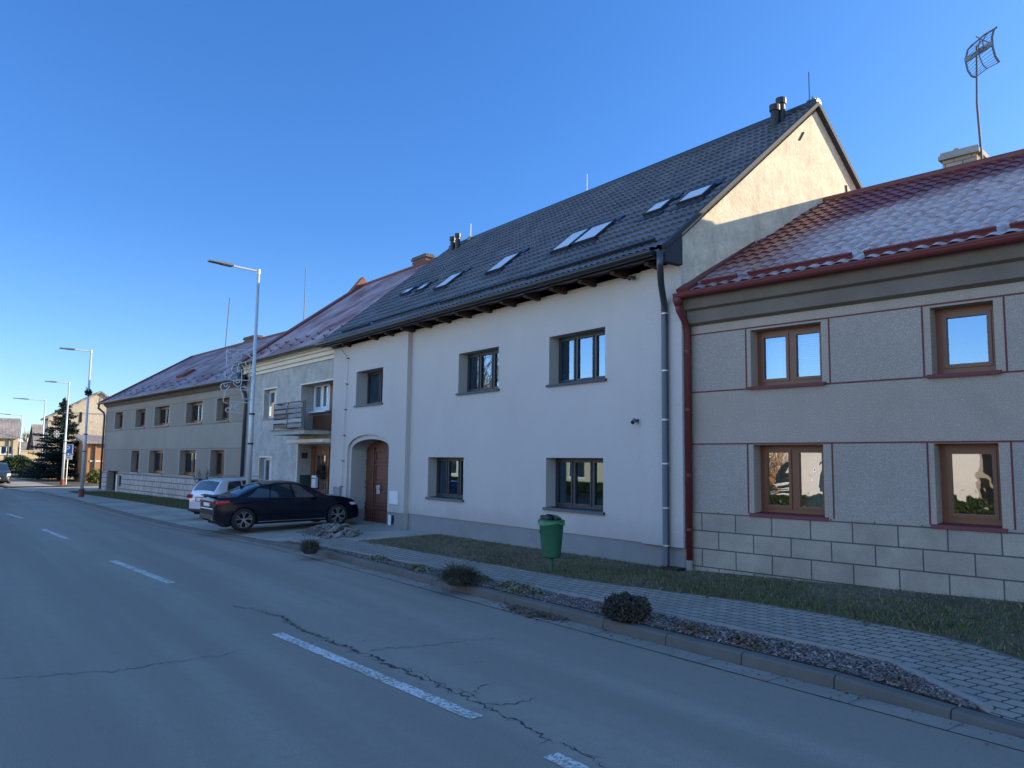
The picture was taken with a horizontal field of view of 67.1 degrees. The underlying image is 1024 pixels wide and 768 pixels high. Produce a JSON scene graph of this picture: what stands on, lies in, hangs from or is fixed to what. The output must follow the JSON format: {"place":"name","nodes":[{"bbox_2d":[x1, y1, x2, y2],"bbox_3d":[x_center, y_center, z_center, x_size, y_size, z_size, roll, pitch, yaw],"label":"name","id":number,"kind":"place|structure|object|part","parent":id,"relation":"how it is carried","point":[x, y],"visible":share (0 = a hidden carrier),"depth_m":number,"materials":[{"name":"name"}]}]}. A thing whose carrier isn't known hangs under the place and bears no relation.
{"place":"outdoors","nodes":[
{"label":"outdoors","id":0,"kind":"place"},
{"bbox_2d":[0,478,53,485],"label":"pavement","id":1,"kind":"structure","parent":0,"point":[15,482],"depth_m":53.22,"materials":[{"name":"grey concrete"}]},
{"bbox_2d":[8,486,99,491],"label":"side street","id":2,"kind":"structure","parent":0,"point":[31,489],"depth_m":47.00,"materials":[{"name":"grey asphalt"}]},
{"bbox_2d":[11,473,98,485],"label":"verge","id":3,"kind":"structure","parent":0,"point":[70,482],"depth_m":57.69,"materials":[{"name":"green plant"}]},
{"bbox_2d":[0,413,22,454],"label":"street lamp","id":4,"kind":"object","parent":3,"relation":"on","point":[20,432],"visible":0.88,"depth_m":87.52,"materials":[{"name":"metal"}]},
{"bbox_2d":[0,454,32,473],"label":"clipped hedge","id":5,"kind":"object","parent":3,"relation":"on","point":[15,462],"visible":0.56,"depth_m":82.45,"materials":[{"name":"green plant"}]},
{"bbox_2d":[20,450,38,461],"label":"garden wall","id":6,"kind":"structure","parent":3,"relation":"on","point":[26,454],"depth_m":85.39,"materials":[{"name":"paint"}]},
{"bbox_2d":[14,398,45,478],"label":"street lamp","id":7,"kind":"object","parent":3,"relation":"on","point":[43,418],"visible":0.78,"depth_m":64.25,"materials":[{"name":"metal"}]},
{"bbox_2d":[11,395,81,479],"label":"spruce tree","id":8,"kind":"object","parent":3,"relation":"on","point":[43,468],"visible":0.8,"depth_m":61.82,"materials":[{"name":"green plant"}]},
{"bbox_2d":[44,381,69,484],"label":"street lamp","id":9,"kind":"object","parent":3,"relation":"on","point":[63,467],"visible":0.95,"depth_m":51.76,"materials":[{"name":"metal"}]},
{"bbox_2d":[63,444,72,483],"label":"parking sign","id":10,"kind":"object","parent":3,"relation":"on","point":[69,448],"visible":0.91,"depth_m":52.37,"materials":[{"name":"metal"}]},
{"bbox_2d":[40,391,108,478],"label":"stone gable house","id":11,"kind":"structure","parent":3,"relation":"on","point":[95,421],"depth_m":67.36,"materials":[{"name":"beige paint"}]},
{"bbox_2d":[73,435,104,481],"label":"orange annexe","id":12,"kind":"structure","parent":3,"relation":"on","point":[93,451],"depth_m":58.69,"materials":[{"name":"paint"}]},
{"bbox_2d":[85,468,99,483],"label":"yellow shrub","id":13,"kind":"object","parent":3,"relation":"on","point":[92,476],"visible":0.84,"depth_m":55.11,"materials":[{"name":"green plant"}]},
{"bbox_2d":[39,490,114,491],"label":"forecourt","id":14,"kind":"structure","parent":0,"point":[75,490],"depth_m":43.80,"materials":[{"name":"grey concrete"}]},
{"bbox_2d":[70,490,189,509],"bbox_3d":[-17.015,5.338,36.102,2.756,0.075,18.594,6,-8,-41],"label":"turf base","id":15,"kind":"object","parent":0,"point":[144,499],"visible":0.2,"depth_m":35.02,"materials":[{"name":"green plant"}]},
{"bbox_2d":[191,468,215,484],"bbox_3d":[-13.367,4.283,33.017,0.865,1.598,3.300,5,-7,-35],"label":"bare shrub","id":16,"kind":"object","parent":15,"relation":"on","point":[200,476],"visible":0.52,"depth_m":33.47,"materials":[{"name":"plant"}]},
{"bbox_2d":[44,492,332,541],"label":"path","id":17,"kind":"structure","parent":0,"point":[184,517],"depth_m":24.84,"materials":[{"name":"grey concrete"}]},
{"bbox_2d":[59,347,92,496],"bbox_3d":[-20.977,1.850,36.793,1.502,7.138,0.257,6,-8,-44],"label":"street lamp","id":18,"kind":"object","parent":17,"relation":"on","point":[81,489],"visible":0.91,"depth_m":37.07,"materials":[{"name":"metal"}]},
{"bbox_2d":[84,387,92,395],"bbox_3d":[-20.512,0.382,37.383,0.372,0.441,0.400,5,-7,-37],"label":"pole garland","id":19,"kind":"object","parent":18,"relation":"attached to","point":[89,392],"visible":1,"depth_m":37.29,"materials":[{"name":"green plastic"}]},
{"bbox_2d":[187,475,265,513],"bbox_3d":[-8.652,3.679,25.464,1.899,1.348,3.669,-3,-6,33],"label":"silver estate car","id":20,"kind":"object","parent":17,"relation":"on","point":[216,486],"visible":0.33,"depth_m":24.16,"materials":[{"name":"paint"}]},
{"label":"rear window","id":21,"kind":"part","parent":20,"relation":"part of","materials":[{"name":"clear glass"}]},
{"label":"quarter window","id":22,"kind":"part","parent":20,"relation":"part of","materials":[{"name":"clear glass"}]},
{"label":"side window","id":23,"kind":"part","parent":20,"relation":"part of","materials":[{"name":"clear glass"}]},
{"bbox_2d":[207,259,260,483],"bbox_3d":[-8.440,0.271,23.035,1.638,7.840,0.220,6,-8,-42],"label":"street lamp","id":24,"kind":"object","parent":17,"relation":"on","point":[250,443],"visible":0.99,"depth_m":23.45,"materials":[{"name":"metal"}]},
{"bbox_2d":[220,349,252,412],"bbox_3d":[-8.286,-0.104,23.274,0.992,1.972,0.033,5,-7,-37],"label":"wire decoration","id":25,"kind":"object","parent":24,"relation":"attached to","point":[227,351],"visible":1,"depth_m":23.25},
{"bbox_2d":[265,520,433,540],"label":"driveway","id":26,"kind":"structure","parent":0,"point":[370,530],"depth_m":20.74,"materials":[{"name":"grey concrete"}]},
{"bbox_2d":[199,480,358,530],"bbox_3d":[-6.399,3.308,21.438,4.078,1.265,2.029,4,-6,-37],"label":"black saloon car","id":27,"kind":"object","parent":26,"relation":"on","point":[246,507],"visible":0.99,"depth_m":20.60,"materials":[{"name":"paint"}]},
{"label":"rear window","id":28,"kind":"part","parent":27,"relation":"part of","materials":[{"name":"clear glass"}]},
{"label":"rear side window","id":29,"kind":"part","parent":27,"relation":"part of","materials":[{"name":"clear glass"}]},
{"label":"side window","id":30,"kind":"part","parent":27,"relation":"part of","materials":[{"name":"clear glass"}]},
{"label":"front side window","id":31,"kind":"part","parent":27,"relation":"part of","materials":[{"name":"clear glass"}]},
{"bbox_2d":[296,523,363,538],"bbox_3d":[-4.672,3.706,19.703,1.686,0.404,2.609,5,-7,-37],"label":"rubble heap","id":32,"kind":"object","parent":26,"relation":"on","point":[328,530],"visible":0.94,"depth_m":19.23,"materials":[{"name":"stone"}]},
{"bbox_2d":[231,253,435,493],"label":"house","id":33,"kind":"structure","parent":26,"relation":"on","point":[293,399],"depth_m":27.72,"materials":[{"name":"grey paint"}]},
{"bbox_2d":[264,458,271,480],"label":"window","id":34,"kind":"structure","parent":33,"relation":"in","point":[265,462],"depth_m":29.45,"materials":[{"name":"white plastic"}]},
{"bbox_2d":[262,389,276,419],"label":"window","id":35,"kind":"structure","parent":33,"relation":"in","point":[271,391],"depth_m":29.52,"materials":[{"name":"white plastic"}]},
{"bbox_2d":[311,475,317,487],"bbox_3d":[-6.762,3.341,26.430,0.112,0.420,0.340,5,-7,-38],"label":"mailbox","id":36,"kind":"object","parent":33,"relation":"attached to","point":[314,481],"visible":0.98,"depth_m":26.33,"materials":[{"name":"white plastic"}]},
{"bbox_2d":[308,384,330,412],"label":"window","id":37,"kind":"structure","parent":33,"relation":"in","point":[322,408],"depth_m":26.45,"materials":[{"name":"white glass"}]},
{"bbox_2d":[310,446,329,493],"bbox_3d":[-6.574,3.302,26.342,0.070,2.365,1.350,5,-7,-38],"label":"door","id":38,"kind":"structure","parent":33,"relation":"in","point":[319,454],"depth_m":26.25,"materials":[{"name":"brown wood"}]},
{"bbox_2d":[316,464,324,479],"bbox_3d":[-6.471,2.960,26.083,0.186,0.567,0.556,5,-7,-38],"label":"door wreath","id":39,"kind":"object","parent":33,"relation":"attached to","point":[320,476],"depth_m":26.02,"materials":[{"name":"green plant"}]},
{"bbox_2d":[315,72,862,570],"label":"house","id":40,"kind":"structure","parent":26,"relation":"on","point":[507,382],"depth_m":16.53,"materials":[{"name":"paint"}]},
{"bbox_2d":[353,370,382,406],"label":"window","id":41,"kind":"structure","parent":40,"relation":"in","point":[380,373],"depth_m":22.72,"materials":[{"name":"grey plastic"}]},
{"bbox_2d":[425,457,463,501],"bbox_3d":[-1.543,2.347,19.113,0.385,1.056,1.744,5,-7,-37],"label":"window","id":42,"kind":"structure","parent":40,"relation":"in","point":[447,496],"depth_m":19.33,"materials":[{"name":"grey plastic"}]},
{"bbox_2d":[455,349,499,394],"bbox_3d":[-0.696,-0.280,18.293,0.385,1.023,1.767,5,-7,-37],"label":"window","id":43,"kind":"structure","parent":40,"relation":"in","point":[494,387],"depth_m":18.53,"materials":[{"name":"grey plastic"}]},
{"bbox_2d":[542,458,604,514],"bbox_3d":[1.320,2.003,15.319,0.385,1.063,1.800,5,-7,-37],"label":"window","id":44,"kind":"structure","parent":40,"relation":"in","point":[574,507],"depth_m":15.50,"materials":[{"name":"grey plastic"}]},
{"bbox_2d":[545,330,606,386],"bbox_3d":[1.389,-0.509,15.527,0.385,1.056,1.778,5,-7,-37],"label":"window","id":45,"kind":"structure","parent":40,"relation":"in","point":[595,377],"depth_m":15.74,"materials":[{"name":"grey plastic"}]},
{"bbox_2d":[627,275,635,280],"bbox_3d":[2.197,-1.953,14.244,0.107,0.119,0.179,-4,-8,41],"label":"wall spotlight","id":46,"kind":"object","parent":40,"relation":"attached to","point":[630,277],"depth_m":14.24,"materials":[{"name":"black plastic"}]},
{"bbox_2d":[631,418,638,423],"bbox_3d":[2.205,0.673,13.920,0.107,0.119,0.179,-4,-8,41],"label":"security camera","id":47,"kind":"object","parent":40,"relation":"attached to","point":[633,420],"visible":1,"depth_m":13.89,"materials":[{"name":"black plastic"}]},
{"bbox_2d":[0,487,1023,767],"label":"road","id":48,"kind":"structure","parent":0,"point":[244,687],"depth_m":6.97,"materials":[{"name":"grey asphalt"}]},
{"bbox_2d":[0,462,14,483],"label":"approaching car","id":49,"kind":"object","parent":48,"relation":"on","point":[5,473],"visible":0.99,"depth_m":52.87,"materials":[{"name":"grey paint"}]},
{"bbox_2d":[41,529,69,538],"bbox_3d":[-11.839,3.871,19.968,0.140,0.001,3.134,6,-8,-40],"label":"road marking","id":50,"kind":"object","parent":48,"relation":"on","point":[56,534],"visible":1,"depth_m":19.76,"materials":[{"name":"white paint"}]},
{"bbox_2d":[17,650,238,677],"bbox_3d":[-3.654,2.706,7.380,2.337,0.001,0.405,4,-7,-30],"label":"road crack","id":51,"kind":"object","parent":48,"relation":"on","point":[119,669],"visible":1,"depth_m":7.29,"materials":[{"name":"asphalt"}]},
{"bbox_2d":[110,560,173,582],"bbox_3d":[-6.609,3.302,13.664,0.140,0.001,3.448,6,-8,-41],"label":"road marking","id":52,"kind":"object","parent":48,"relation":"on","point":[159,578],"visible":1,"depth_m":13.45,"materials":[{"name":"white paint"}]},
{"bbox_2d":[258,610,421,684],"bbox_3d":[-2.071,2.852,8.613,0.405,0.001,4.337,5,-7,-35],"label":"road crack","id":53,"kind":"object","parent":48,"relation":"on","point":[338,646],"visible":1,"depth_m":8.59,"materials":[{"name":"asphalt"}]},
{"bbox_2d":[272,633,482,718],"bbox_3d":[-1.491,2.744,7.473,0.140,0.001,3.744,6,-8,-40],"label":"road marking","id":54,"kind":"object","parent":48,"relation":"on","point":[438,701],"visible":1,"depth_m":7.07,"materials":[{"name":"white paint"}]},
{"bbox_2d":[232,605,604,767],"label":"road crack","id":55,"kind":"object","parent":48,"relation":"on","point":[390,665],"visible":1,"depth_m":7.12,"materials":[{"name":"asphalt"}]},
{"bbox_2d":[384,664,487,703],"bbox_3d":[-0.677,2.709,7.017,0.241,0.001,1.634,5,-7,-37],"label":"road crack","id":56,"kind":"object","parent":48,"relation":"on","point":[438,682],"visible":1,"depth_m":7.00,"materials":[{"name":"asphalt"}]},
{"bbox_2d":[28,492,1023,750],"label":"gutter strip","id":57,"kind":"object","parent":48,"relation":"on","point":[904,712],"visible":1,"depth_m":7.72,"materials":[{"name":"concrete"}]},
{"bbox_2d":[501,601,569,624],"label":"leaf litter","id":58,"kind":"object","parent":57,"relation":"on","point":[527,612],"visible":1,"depth_m":10.15,"materials":[{"name":"brown plant"}]},
{"bbox_2d":[111,514,962,729],"bbox_3d":[-0.865,3.137,11.313,1.021,0.001,42.537,5,-7,-38],"label":"gutter joint","id":59,"kind":"object","parent":57,"relation":"on","point":[646,645],"visible":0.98,"depth_m":7.90,"materials":[{"name":"grey concrete"}]},
{"bbox_2d":[243,541,1022,748],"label":"gutter grit","id":60,"kind":"object","parent":57,"relation":"on","point":[671,649],"visible":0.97,"depth_m":7.93,"materials":[{"name":"grey stone"}]},
{"bbox_2d":[34,491,1023,737],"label":"kerb","id":61,"kind":"structure","parent":48,"relation":"on","point":[839,681],"depth_m":8.11,"materials":[{"name":"concrete"}]},
{"bbox_2d":[544,753,589,767],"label":"road marking","id":62,"kind":"object","parent":48,"relation":"on","point":[562,760],"visible":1,"depth_m":5.19,"materials":[{"name":"white paint"}]},
{"bbox_2d":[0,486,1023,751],"bbox_3d":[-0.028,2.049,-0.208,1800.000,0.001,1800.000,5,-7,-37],"label":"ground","id":63,"kind":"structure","parent":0,"point":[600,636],"depth_m":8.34,"materials":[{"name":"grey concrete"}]},
{"bbox_2d":[0,418,21,460],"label":"ochre house","id":64,"kind":"structure","parent":63,"relation":"on","point":[10,429],"depth_m":87.74,"materials":[{"name":"paint"}]},
{"bbox_2d":[0,446,12,454],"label":"window","id":65,"kind":"structure","parent":64,"relation":"in","point":[0,446],"depth_m":87.03,"materials":[{"name":"white plastic"}]},
{"bbox_2d":[17,442,27,454],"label":"distant cottage","id":66,"kind":"structure","parent":63,"relation":"on","point":[23,445],"depth_m":149.50,"materials":[{"name":"white paint"}]},
{"bbox_2d":[22,428,28,441],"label":"bare tree","id":67,"kind":"object","parent":63,"relation":"on","point":[24,435],"visible":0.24,"depth_m":160.07,"materials":[{"name":"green plant"}]},
{"bbox_2d":[26,424,42,461],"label":"brown gable house","id":68,"kind":"structure","parent":63,"relation":"on","point":[36,428],"depth_m":117.16,"materials":[{"name":"beige paint"}]},
{"bbox_2d":[97,298,285,499],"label":"long house","id":69,"kind":"structure","parent":63,"relation":"on","point":[167,431],"depth_m":38.32,"materials":[{"name":"beige paint"}]},
{"bbox_2d":[113,471,118,489],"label":"door","id":70,"kind":"structure","parent":69,"relation":"in","point":[115,472],"depth_m":45.14,"materials":[{"name":"metal"}]},
{"bbox_2d":[113,413,122,429],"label":"window","id":71,"kind":"structure","parent":69,"relation":"in","point":[120,428],"depth_m":44.96,"materials":[{"name":"brown wood"}]},
{"bbox_2d":[129,451,138,472],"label":"window","id":72,"kind":"structure","parent":69,"relation":"in","point":[136,471],"depth_m":42.05,"materials":[{"name":"brown wood"}]},
{"bbox_2d":[134,410,145,428],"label":"window","id":73,"kind":"structure","parent":69,"relation":"in","point":[141,426],"depth_m":41.91,"materials":[{"name":"brown wood"}]},
{"bbox_2d":[147,451,162,474],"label":"window","id":74,"kind":"structure","parent":69,"relation":"in","point":[159,472],"depth_m":39.10,"materials":[{"name":"brown wood"}]},
{"bbox_2d":[153,406,169,426],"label":"window","id":75,"kind":"structure","parent":69,"relation":"in","point":[162,408],"depth_m":38.98,"materials":[{"name":"brown wood"}]},
{"bbox_2d":[177,450,195,476],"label":"window","id":76,"kind":"structure","parent":69,"relation":"in","point":[187,474],"depth_m":35.76,"materials":[{"name":"brown wood"}]},
{"bbox_2d":[184,402,202,424],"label":"window","id":77,"kind":"structure","parent":69,"relation":"in","point":[200,404],"depth_m":35.61,"materials":[{"name":"glass"}]},
{"bbox_2d":[208,450,223,478],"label":"window","id":78,"kind":"structure","parent":69,"relation":"in","point":[218,451],"depth_m":33.23,"materials":[{"name":"glass"}]},
{"bbox_2d":[215,398,229,421],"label":"window","id":79,"kind":"structure","parent":69,"relation":"in","point":[224,419],"depth_m":33.20,"materials":[{"name":"glass"}]},
{"bbox_2d":[0,0,1023,451],"label":"sky","id":80,"kind":"structure","parent":0,"point":[144,143],"materials":[{"name":"blue"}]},
{"bbox_2d":[303,538,1023,723],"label":"pavement","id":81,"kind":"structure","parent":0,"point":[994,680],"depth_m":8.54,"materials":[{"name":"concrete"}]},
{"bbox_2d":[284,541,991,714],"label":"bark mulch","id":82,"kind":"object","parent":81,"relation":"on","point":[798,650],"visible":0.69,"depth_m":7.76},
{"bbox_2d":[295,536,324,553],"bbox_3d":[-4.023,3.222,15.533,0.814,0.375,0.802,0,-6,9],"label":"shrub","id":83,"kind":"object","parent":82,"relation":"on","point":[307,547],"visible":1,"depth_m":15.42,"materials":[{"name":"green plant"}]},
{"bbox_2d":[367,554,390,562],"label":"ground cover plant","id":84,"kind":"object","parent":82,"relation":"on","point":[372,557],"visible":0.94,"depth_m":14.45,"materials":[{"name":"green plant"}]},
{"bbox_2d":[407,564,437,572],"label":"ground cover plant","id":85,"kind":"object","parent":82,"relation":"on","point":[423,567],"visible":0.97,"depth_m":13.20,"materials":[{"name":"green plant"}]},
{"bbox_2d":[426,559,487,587],"bbox_3d":[-0.797,2.896,11.862,1.160,0.370,1.114,5,-7,-37],"label":"grass tuft","id":86,"kind":"object","parent":82,"relation":"on","point":[460,575],"visible":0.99,"depth_m":11.71,"materials":[{"name":"green plant"}]},
{"bbox_2d":[475,571,491,581],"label":"ground cover plant","id":87,"kind":"object","parent":82,"relation":"on","point":[486,577],"visible":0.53,"depth_m":12.07,"materials":[{"name":"green plant"}]},
{"bbox_2d":[493,579,547,596],"bbox_3d":[0.106,2.954,11.255,0.435,0.160,1.226,5,-7,-37],"label":"ground cover plant","id":88,"kind":"object","parent":82,"relation":"on","point":[514,585],"visible":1,"depth_m":11.14,"materials":[{"name":"green plant"}]},
{"bbox_2d":[599,591,652,624],"bbox_3d":[1.381,2.694,9.300,0.690,0.382,0.650,5,-7,-37],"label":"round shrub","id":89,"kind":"object","parent":82,"relation":"on","point":[623,607],"visible":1,"depth_m":9.14,"materials":[{"name":"green plant"}]},
{"bbox_2d":[668,620,721,637],"bbox_3d":[2.032,2.730,8.669,0.291,0.124,0.762,5,-7,-37],"label":"ground cover plant","id":90,"kind":"object","parent":82,"relation":"on","point":[686,624],"visible":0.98,"depth_m":8.64,"materials":[{"name":"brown plant"}]},
{"bbox_2d":[725,634,767,650],"bbox_3d":[2.435,2.671,8.019,0.208,0.129,0.546,5,-7,-37],"label":"ground cover plant","id":91,"kind":"object","parent":82,"relation":"on","point":[752,641],"visible":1,"depth_m":7.97,"materials":[{"name":"brown plant"}]},
{"bbox_2d":[879,673,919,685],"bbox_3d":[3.385,2.599,6.805,0.166,0.066,0.406,5,-7,-37],"label":"ground cover plant","id":92,"kind":"object","parent":82,"relation":"on","point":[889,677],"visible":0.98,"depth_m":6.78,"materials":[{"name":"brown plant"}]},
{"bbox_2d":[288,540,992,714],"bbox_3d":[-0.481,3.127,12.207,0.606,0.186,14.932,5,-7,-37],"label":"bed edging","id":93,"kind":"object","parent":81,"relation":"on","point":[984,706],"visible":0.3,"depth_m":7.95,"materials":[{"name":"concrete"}]},
{"bbox_2d":[368,535,1019,655],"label":"fallen leaves","id":94,"kind":"object","parent":81,"relation":"on","point":[904,605],"visible":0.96,"depth_m":11.36,"materials":[{"name":"brown plant"}]},
{"bbox_2d":[907,629,1023,661],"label":"pavement edging","id":95,"kind":"object","parent":81,"relation":"on","point":[970,644],"visible":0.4,"depth_m":7.76,"materials":[{"name":"concrete"}]},
{"bbox_2d":[360,534,1023,659],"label":"turf base","id":96,"kind":"object","parent":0,"point":[956,600],"visible":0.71,"depth_m":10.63,"materials":[{"name":"plant"}]},
{"bbox_2d":[538,514,564,572],"bbox_3d":[0.660,2.689,12.955,0.449,0.999,0.552,3,-6,-19],"label":"litter bin","id":97,"kind":"object","parent":96,"relation":"on","point":[551,526],"visible":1,"depth_m":12.79,"materials":[{"name":"green plastic"}]},
{"bbox_2d":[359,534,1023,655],"bbox_3d":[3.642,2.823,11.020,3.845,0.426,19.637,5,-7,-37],"label":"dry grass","id":98,"kind":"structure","parent":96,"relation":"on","point":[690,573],"depth_m":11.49,"materials":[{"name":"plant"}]},
{"bbox_2d":[672,144,1023,601],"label":"brown house","id":99,"kind":"structure","parent":0,"point":[897,422],"depth_m":11.30,"materials":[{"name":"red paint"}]},
{"bbox_2d":[746,324,825,389],"bbox_3d":[4.397,-0.407,12.148,0.531,0.967,1.284,6,-8,-43],"label":"window","id":100,"kind":"structure","parent":99,"relation":"in","point":[777,350],"depth_m":12.20,"materials":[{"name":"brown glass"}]},
{"bbox_2d":[749,445,828,520],"bbox_3d":[4.372,1.508,11.953,0.531,1.125,1.252,6,-8,-43],"label":"window","id":101,"kind":"structure","parent":99,"relation":"in","point":[813,508],"depth_m":11.97,"materials":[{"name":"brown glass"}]},
{"bbox_2d":[926,303,1001,377],"bbox_3d":[6.038,-0.573,10.292,0.345,0.967,0.879,6,-8,-43],"label":"window","id":102,"kind":"structure","parent":99,"relation":"in","point":[945,369],"depth_m":10.37,"materials":[{"name":"brown wood"}]},
{"bbox_2d":[931,443,1007,532],"bbox_3d":[6.001,1.343,10.111,0.345,1.125,0.881,6,-8,-43],"label":"window","id":103,"kind":"structure","parent":99,"relation":"in","point":[952,520],"depth_m":10.18,"materials":[{"name":"brown glass"}]},
{"bbox_2d":[964,26,999,158],"bbox_3d":[8.677,-5.227,14.313,0.566,2.960,0.591,6,-8,-43],"label":"television aerial","id":104,"kind":"object","parent":99,"relation":"attached to","point":[980,50],"visible":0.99,"depth_m":14.54,"materials":[{"name":"metal"}]}
]}

